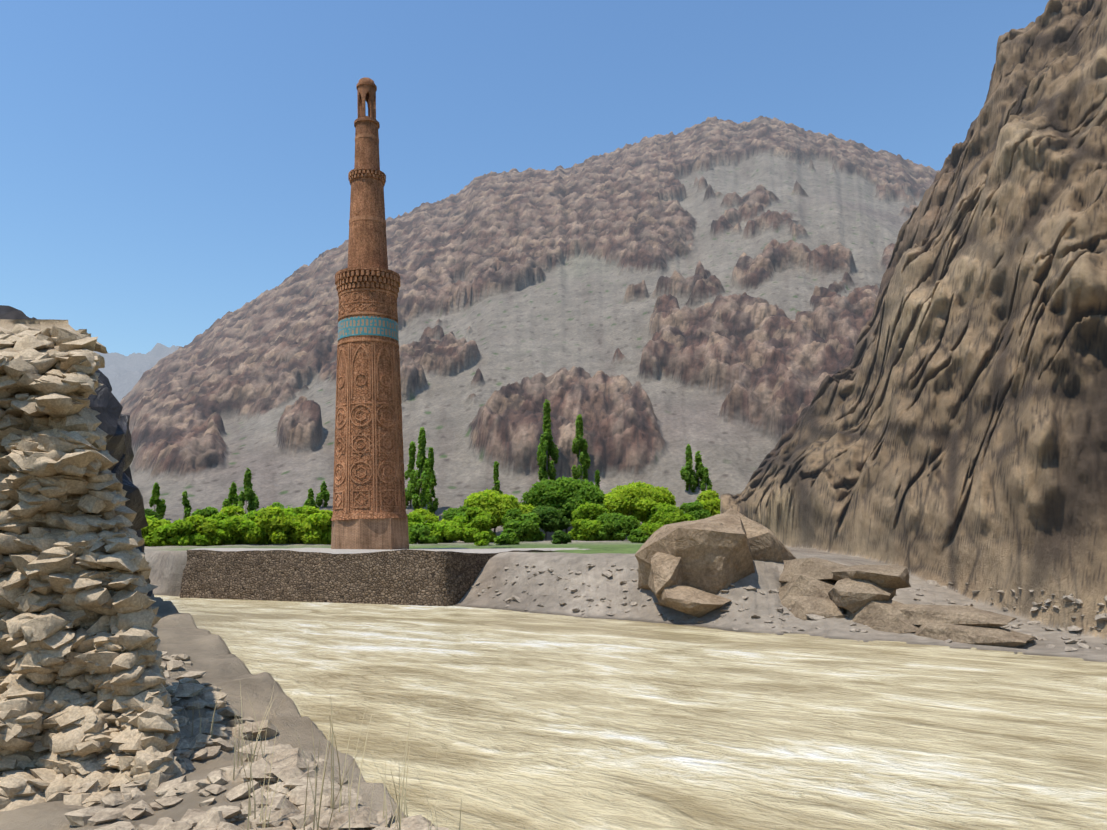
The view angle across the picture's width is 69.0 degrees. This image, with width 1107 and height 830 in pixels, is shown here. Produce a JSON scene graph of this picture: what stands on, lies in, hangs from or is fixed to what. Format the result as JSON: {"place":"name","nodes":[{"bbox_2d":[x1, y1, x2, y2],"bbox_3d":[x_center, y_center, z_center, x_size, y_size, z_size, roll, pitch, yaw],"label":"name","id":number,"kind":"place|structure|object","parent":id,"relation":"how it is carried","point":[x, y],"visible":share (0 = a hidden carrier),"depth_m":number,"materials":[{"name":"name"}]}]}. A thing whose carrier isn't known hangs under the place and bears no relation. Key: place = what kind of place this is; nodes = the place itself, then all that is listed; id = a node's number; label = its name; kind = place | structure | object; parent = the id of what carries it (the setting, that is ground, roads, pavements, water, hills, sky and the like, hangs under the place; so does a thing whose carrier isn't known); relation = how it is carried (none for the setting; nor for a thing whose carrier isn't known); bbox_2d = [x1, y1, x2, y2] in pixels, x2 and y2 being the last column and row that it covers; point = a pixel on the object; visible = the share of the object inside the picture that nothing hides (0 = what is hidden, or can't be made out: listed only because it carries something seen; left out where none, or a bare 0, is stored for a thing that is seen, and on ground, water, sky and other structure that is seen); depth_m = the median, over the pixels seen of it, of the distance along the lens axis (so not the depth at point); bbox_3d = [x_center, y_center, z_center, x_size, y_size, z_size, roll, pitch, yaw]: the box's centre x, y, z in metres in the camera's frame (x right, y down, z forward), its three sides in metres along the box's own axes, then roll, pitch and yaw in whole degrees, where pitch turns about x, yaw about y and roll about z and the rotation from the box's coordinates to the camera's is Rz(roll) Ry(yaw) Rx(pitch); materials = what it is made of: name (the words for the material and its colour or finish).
{"place":"outdoors","nodes":[
{"label":"outdoors","id":0,"kind":"place"},
{"bbox_2d":[0,0,1048,355],"label":"sky","id":1,"kind":"structure","parent":0,"point":[166,166],"materials":[{"name":"blue"}]},
{"bbox_2d":[0,0,1106,829],"bbox_3d":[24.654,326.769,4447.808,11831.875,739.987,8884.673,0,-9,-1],"label":"terrain","id":2,"kind":"structure","parent":0,"point":[822,346],"depth_m":216.43,"materials":[{"name":"stone"}]},
{"bbox_2d":[0,319,145,775],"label":"ruined rubble wall","id":3,"kind":"structure","parent":2,"relation":"on","point":[37,324],"depth_m":10.92,"materials":[{"name":"stone"},{"name":"mud mortar"}]},
{"bbox_2d":[0,324,185,811],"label":"ruined rubble wall stones","id":4,"kind":"object","parent":3,"relation":"on","point":[89,699],"visible":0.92,"depth_m":7.71,"materials":[{"name":"beige stone"}]},
{"bbox_2d":[88,369,152,596],"bbox_3d":[-14.032,2.622,21.578,5.845,9.608,8.133,0,-9,-1],"label":"cliff rock","id":5,"kind":"object","parent":2,"relation":"on","point":[107,405],"visible":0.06,"depth_m":22.17,"materials":[{"name":"grey stone"}]},
{"bbox_2d":[145,515,157,522],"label":"tree","id":6,"kind":"object","parent":2,"relation":"on","point":[153,519],"depth_m":145.63,"materials":[{"name":"green plant"}]},
{"bbox_2d":[144,508,160,519],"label":"tree","id":7,"kind":"object","parent":2,"relation":"on","point":[148,512],"visible":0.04,"depth_m":163.51,"materials":[{"name":"green plant"}]},
{"bbox_2d":[141,519,170,545],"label":"bush","id":8,"kind":"object","parent":2,"relation":"on","point":[151,527],"visible":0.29,"depth_m":138.83,"materials":[{"name":"green plant"}]},
{"bbox_2d":[149,482,165,518],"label":"poplar tree","id":9,"kind":"object","parent":2,"relation":"on","point":[160,509],"visible":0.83,"depth_m":184.52,"materials":[{"name":"green plant"}]},
{"bbox_2d":[145,518,208,546],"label":"bush","id":10,"kind":"object","parent":2,"relation":"on","point":[177,532],"visible":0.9,"depth_m":138.11,"materials":[{"name":"green plant"}]},
{"bbox_2d":[181,490,191,520],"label":"poplar tree","id":11,"kind":"object","parent":2,"relation":"on","point":[186,505],"visible":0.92,"depth_m":184.56,"materials":[{"name":"green plant"}]},
{"bbox_2d":[185,514,223,545],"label":"bush","id":12,"kind":"object","parent":2,"relation":"on","point":[207,528],"visible":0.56,"depth_m":142.00,"materials":[{"name":"green plant"}]},
{"bbox_2d":[191,506,218,517],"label":"tree","id":13,"kind":"object","parent":2,"relation":"on","point":[208,511],"visible":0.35,"depth_m":169.02,"materials":[{"name":"green plant"}]},
{"bbox_2d":[205,512,243,544],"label":"bush","id":14,"kind":"object","parent":2,"relation":"on","point":[222,518],"visible":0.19,"depth_m":146.17,"materials":[{"name":"green plant"}]},
{"bbox_2d":[222,482,238,507],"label":"poplar tree","id":15,"kind":"object","parent":2,"relation":"on","point":[231,499],"visible":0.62,"depth_m":193.19,"materials":[{"name":"green plant"}]},
{"bbox_2d":[219,505,245,517],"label":"tree","id":16,"kind":"object","parent":2,"relation":"on","point":[232,510],"visible":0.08,"depth_m":151.86,"materials":[{"name":"green plant"}]},
{"bbox_2d":[223,510,273,544],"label":"bush","id":17,"kind":"object","parent":2,"relation":"on","point":[236,525],"visible":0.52,"depth_m":143.97,"materials":[{"name":"green plant"}]},
{"bbox_2d":[238,468,259,513],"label":"poplar tree","id":18,"kind":"object","parent":2,"relation":"on","point":[246,494],"visible":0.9,"depth_m":190.09,"materials":[{"name":"green plant"}]},
{"bbox_2d":[64,651,448,829],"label":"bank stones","id":19,"kind":"object","parent":2,"relation":"on","point":[289,763],"visible":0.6,"depth_m":6.24,"materials":[{"name":"beige stone"}]},
{"bbox_2d":[247,502,283,513],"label":"tree","id":20,"kind":"object","parent":2,"relation":"on","point":[278,504],"visible":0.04,"depth_m":177.99,"materials":[{"name":"green plant"}]},
{"bbox_2d":[244,505,303,543],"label":"bush","id":21,"kind":"object","parent":2,"relation":"on","point":[274,523],"visible":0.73,"depth_m":143.72,"materials":[{"name":"green plant"}]},
{"bbox_2d":[278,505,306,543],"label":"bush","id":22,"kind":"object","parent":2,"relation":"on","point":[293,512],"visible":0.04,"depth_m":151.10,"materials":[{"name":"green plant"}]},
{"bbox_2d":[286,506,332,544],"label":"bush","id":23,"kind":"object","parent":2,"relation":"on","point":[305,528],"visible":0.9,"depth_m":146.18,"materials":[{"name":"green plant"}]},
{"bbox_2d":[304,488,316,507],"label":"poplar tree","id":24,"kind":"object","parent":2,"relation":"on","point":[310,501],"visible":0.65,"depth_m":189.69,"materials":[{"name":"green plant"}]},
{"bbox_2d":[316,481,329,507],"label":"poplar tree","id":25,"kind":"object","parent":2,"relation":"on","point":[323,494],"visible":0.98,"depth_m":194.51,"materials":[{"name":"green plant"}]},
{"bbox_2d":[181,677,467,829],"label":"dry grass tufts","id":26,"kind":"object","parent":2,"relation":"on","point":[332,803],"visible":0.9,"depth_m":5.21,"materials":[{"name":"beige plant"}]},
{"bbox_2d":[331,77,408,549],"bbox_3d":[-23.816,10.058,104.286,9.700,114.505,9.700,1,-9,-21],"label":"minaret","id":27,"kind":"object","parent":2,"relation":"on","point":[369,505],"visible":1,"depth_m":103.27,"materials":[{"name":"brick"}]},
{"bbox_2d":[180,548,589,605],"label":"platform retaining stones","id":28,"kind":"object","parent":2,"relation":"on","point":[432,576],"visible":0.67,"depth_m":84.75,"materials":[{"name":"stone"}]},
{"bbox_2d":[404,441,419,507],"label":"poplar tree","id":29,"kind":"object","parent":2,"relation":"on","point":[409,473],"visible":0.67,"depth_m":195.67,"materials":[{"name":"green plant"}]},
{"bbox_2d":[408,426,429,509],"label":"poplar tree","id":30,"kind":"object","parent":2,"relation":"on","point":[420,500],"visible":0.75,"depth_m":192.32,"materials":[{"name":"green plant"}]},
{"bbox_2d":[407,512,430,542],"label":"bush","id":31,"kind":"object","parent":2,"relation":"on","point":[414,518],"visible":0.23,"depth_m":155.97,"materials":[{"name":"green plant"}]},
{"bbox_2d":[408,523,437,543],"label":"bush","id":32,"kind":"object","parent":2,"relation":"on","point":[419,533],"visible":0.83,"depth_m":144.97,"materials":[{"name":"green plant"}]},
{"bbox_2d":[409,508,447,522],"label":"tree","id":33,"kind":"object","parent":2,"relation":"on","point":[433,517],"visible":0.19,"depth_m":161.04,"materials":[{"name":"green plant"}]},
{"bbox_2d":[421,447,438,513],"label":"poplar tree","id":34,"kind":"object","parent":2,"relation":"on","point":[432,506],"visible":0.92,"depth_m":188.66,"materials":[{"name":"green plant"}]},
{"bbox_2d":[429,515,467,542],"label":"bush","id":35,"kind":"object","parent":2,"relation":"on","point":[447,531],"visible":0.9,"depth_m":154.27,"materials":[{"name":"green plant"}]},
{"bbox_2d":[441,505,468,540],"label":"tree","id":36,"kind":"object","parent":2,"relation":"on","point":[450,513],"visible":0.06,"depth_m":167.77,"materials":[{"name":"green plant"}]},
{"bbox_2d":[462,506,496,542],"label":"bush","id":37,"kind":"object","parent":2,"relation":"on","point":[478,519],"visible":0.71,"depth_m":154.74,"materials":[{"name":"green plant"}]},
{"bbox_2d":[473,531,490,545],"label":"bush","id":38,"kind":"object","parent":2,"relation":"on","point":[482,538],"visible":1,"depth_m":134.47,"materials":[{"name":"green plant"}]},
{"bbox_2d":[492,461,502,493],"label":"poplar tree","id":39,"kind":"object","parent":2,"relation":"on","point":[496,487],"visible":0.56,"depth_m":194.67,"materials":[{"name":"green plant"}]},
{"bbox_2d":[464,489,535,534],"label":"round tree","id":40,"kind":"object","parent":2,"relation":"on","point":[497,505],"visible":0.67,"depth_m":167.94,"materials":[{"name":"green plant"}]},
{"bbox_2d":[494,528,519,544],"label":"bush","id":41,"kind":"object","parent":2,"relation":"on","point":[507,536],"visible":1,"depth_m":136.14,"materials":[{"name":"green plant"}]},
{"bbox_2d":[501,508,544,541],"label":"bush","id":42,"kind":"object","parent":2,"relation":"on","point":[525,527],"visible":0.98,"depth_m":159.73,"materials":[{"name":"green plant"}]},
{"bbox_2d":[536,399,558,480],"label":"poplar tree","id":43,"kind":"object","parent":2,"relation":"on","point":[546,446],"visible":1,"depth_m":212.39,"materials":[{"name":"green plant"}]},
{"bbox_2d":[531,505,570,540],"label":"round tree","id":44,"kind":"object","parent":2,"relation":"on","point":[552,519],"visible":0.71,"depth_m":166.43,"materials":[{"name":"green plant"}]},
{"bbox_2d":[551,530,571,543],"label":"bush","id":45,"kind":"object","parent":2,"relation":"on","point":[559,537],"visible":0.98,"depth_m":139.19,"materials":[{"name":"green plant"}]},
{"bbox_2d":[520,476,605,534],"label":"round tree","id":46,"kind":"object","parent":2,"relation":"on","point":[568,496],"visible":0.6,"depth_m":174.85,"materials":[{"name":"green plant"}]},
{"bbox_2d":[571,414,590,480],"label":"poplar tree","id":47,"kind":"object","parent":2,"relation":"on","point":[579,446],"visible":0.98,"depth_m":214.18,"materials":[{"name":"green plant"}]},
{"bbox_2d":[568,503,614,540],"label":"bush","id":48,"kind":"object","parent":2,"relation":"on","point":[586,526],"visible":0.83,"depth_m":163.61,"materials":[{"name":"green plant"}]},
{"bbox_2d":[594,470,600,488],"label":"poplar tree","id":49,"kind":"object","parent":2,"relation":"on","point":[597,478],"visible":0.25,"depth_m":189.11,"materials":[{"name":"green plant"}]},
{"bbox_2d":[592,512,640,540],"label":"bush","id":50,"kind":"object","parent":2,"relation":"on","point":[621,526],"visible":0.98,"depth_m":160.16,"materials":[{"name":"green plant"}]},
{"bbox_2d":[627,528,647,542],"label":"bush","id":51,"kind":"object","parent":2,"relation":"on","point":[636,536],"visible":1,"depth_m":141.54,"materials":[{"name":"green plant"}]},
{"bbox_2d":[601,481,675,527],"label":"round tree","id":52,"kind":"object","parent":2,"relation":"on","point":[638,500],"visible":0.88,"depth_m":172.32,"materials":[{"name":"green plant"}]},
{"bbox_2d":[638,503,694,537],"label":"bush","id":53,"kind":"object","parent":2,"relation":"on","point":[661,514],"visible":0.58,"depth_m":166.35,"materials":[{"name":"green plant"}]},
{"bbox_2d":[680,444,696,493],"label":"poplar tree","id":54,"kind":"object","parent":2,"relation":"on","point":[687,472],"visible":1,"depth_m":200.71,"materials":[{"name":"green plant"}]},
{"bbox_2d":[680,500,711,520],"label":"tree","id":55,"kind":"object","parent":2,"relation":"on","point":[696,510],"visible":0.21,"depth_m":171.41,"materials":[{"name":"green plant"}]},
{"bbox_2d":[694,451,704,488],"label":"poplar tree","id":56,"kind":"object","parent":2,"relation":"on","point":[699,467],"visible":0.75,"depth_m":202.55,"materials":[{"name":"green plant"}]},
{"bbox_2d":[701,466,712,491],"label":"poplar tree","id":57,"kind":"object","parent":2,"relation":"on","point":[708,485],"visible":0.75,"depth_m":196.25,"materials":[{"name":"green plant"}]},
{"bbox_2d":[697,490,719,515],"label":"tree","id":58,"kind":"object","parent":2,"relation":"on","point":[709,500],"visible":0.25,"depth_m":174.63,"materials":[{"name":"green plant"}]},
{"bbox_2d":[635,508,795,617],"bbox_3d":[14.641,12.536,70.949,10.080,8.895,21.617,-7,-11,37],"label":"boulder","id":59,"kind":"object","parent":2,"relation":"on","point":[692,568],"visible":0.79,"depth_m":64.47,"materials":[{"name":"brown stone"}]},
{"bbox_2d":[456,563,1106,651],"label":"bank stones","id":60,"kind":"object","parent":2,"relation":"on","point":[1080,643],"visible":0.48,"depth_m":60.69,"materials":[{"name":"grey stone"}]},
{"bbox_2d":[779,557,1035,647],"bbox_3d":[24.173,13.402,57.687,7.112,6.055,20.626,7,-11,-36],"label":"ledge rock","id":61,"kind":"object","parent":2,"relation":"on","point":[863,594],"visible":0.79,"depth_m":56.78,"materials":[{"name":"brown stone"}]},
{"bbox_2d":[154,595,1106,829],"bbox_3d":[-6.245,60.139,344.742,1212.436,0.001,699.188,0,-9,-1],"label":"river water","id":62,"kind":"structure","parent":0,"point":[555,722],"depth_m":29.06,"materials":[{"name":"beige liquid"}]}
]}

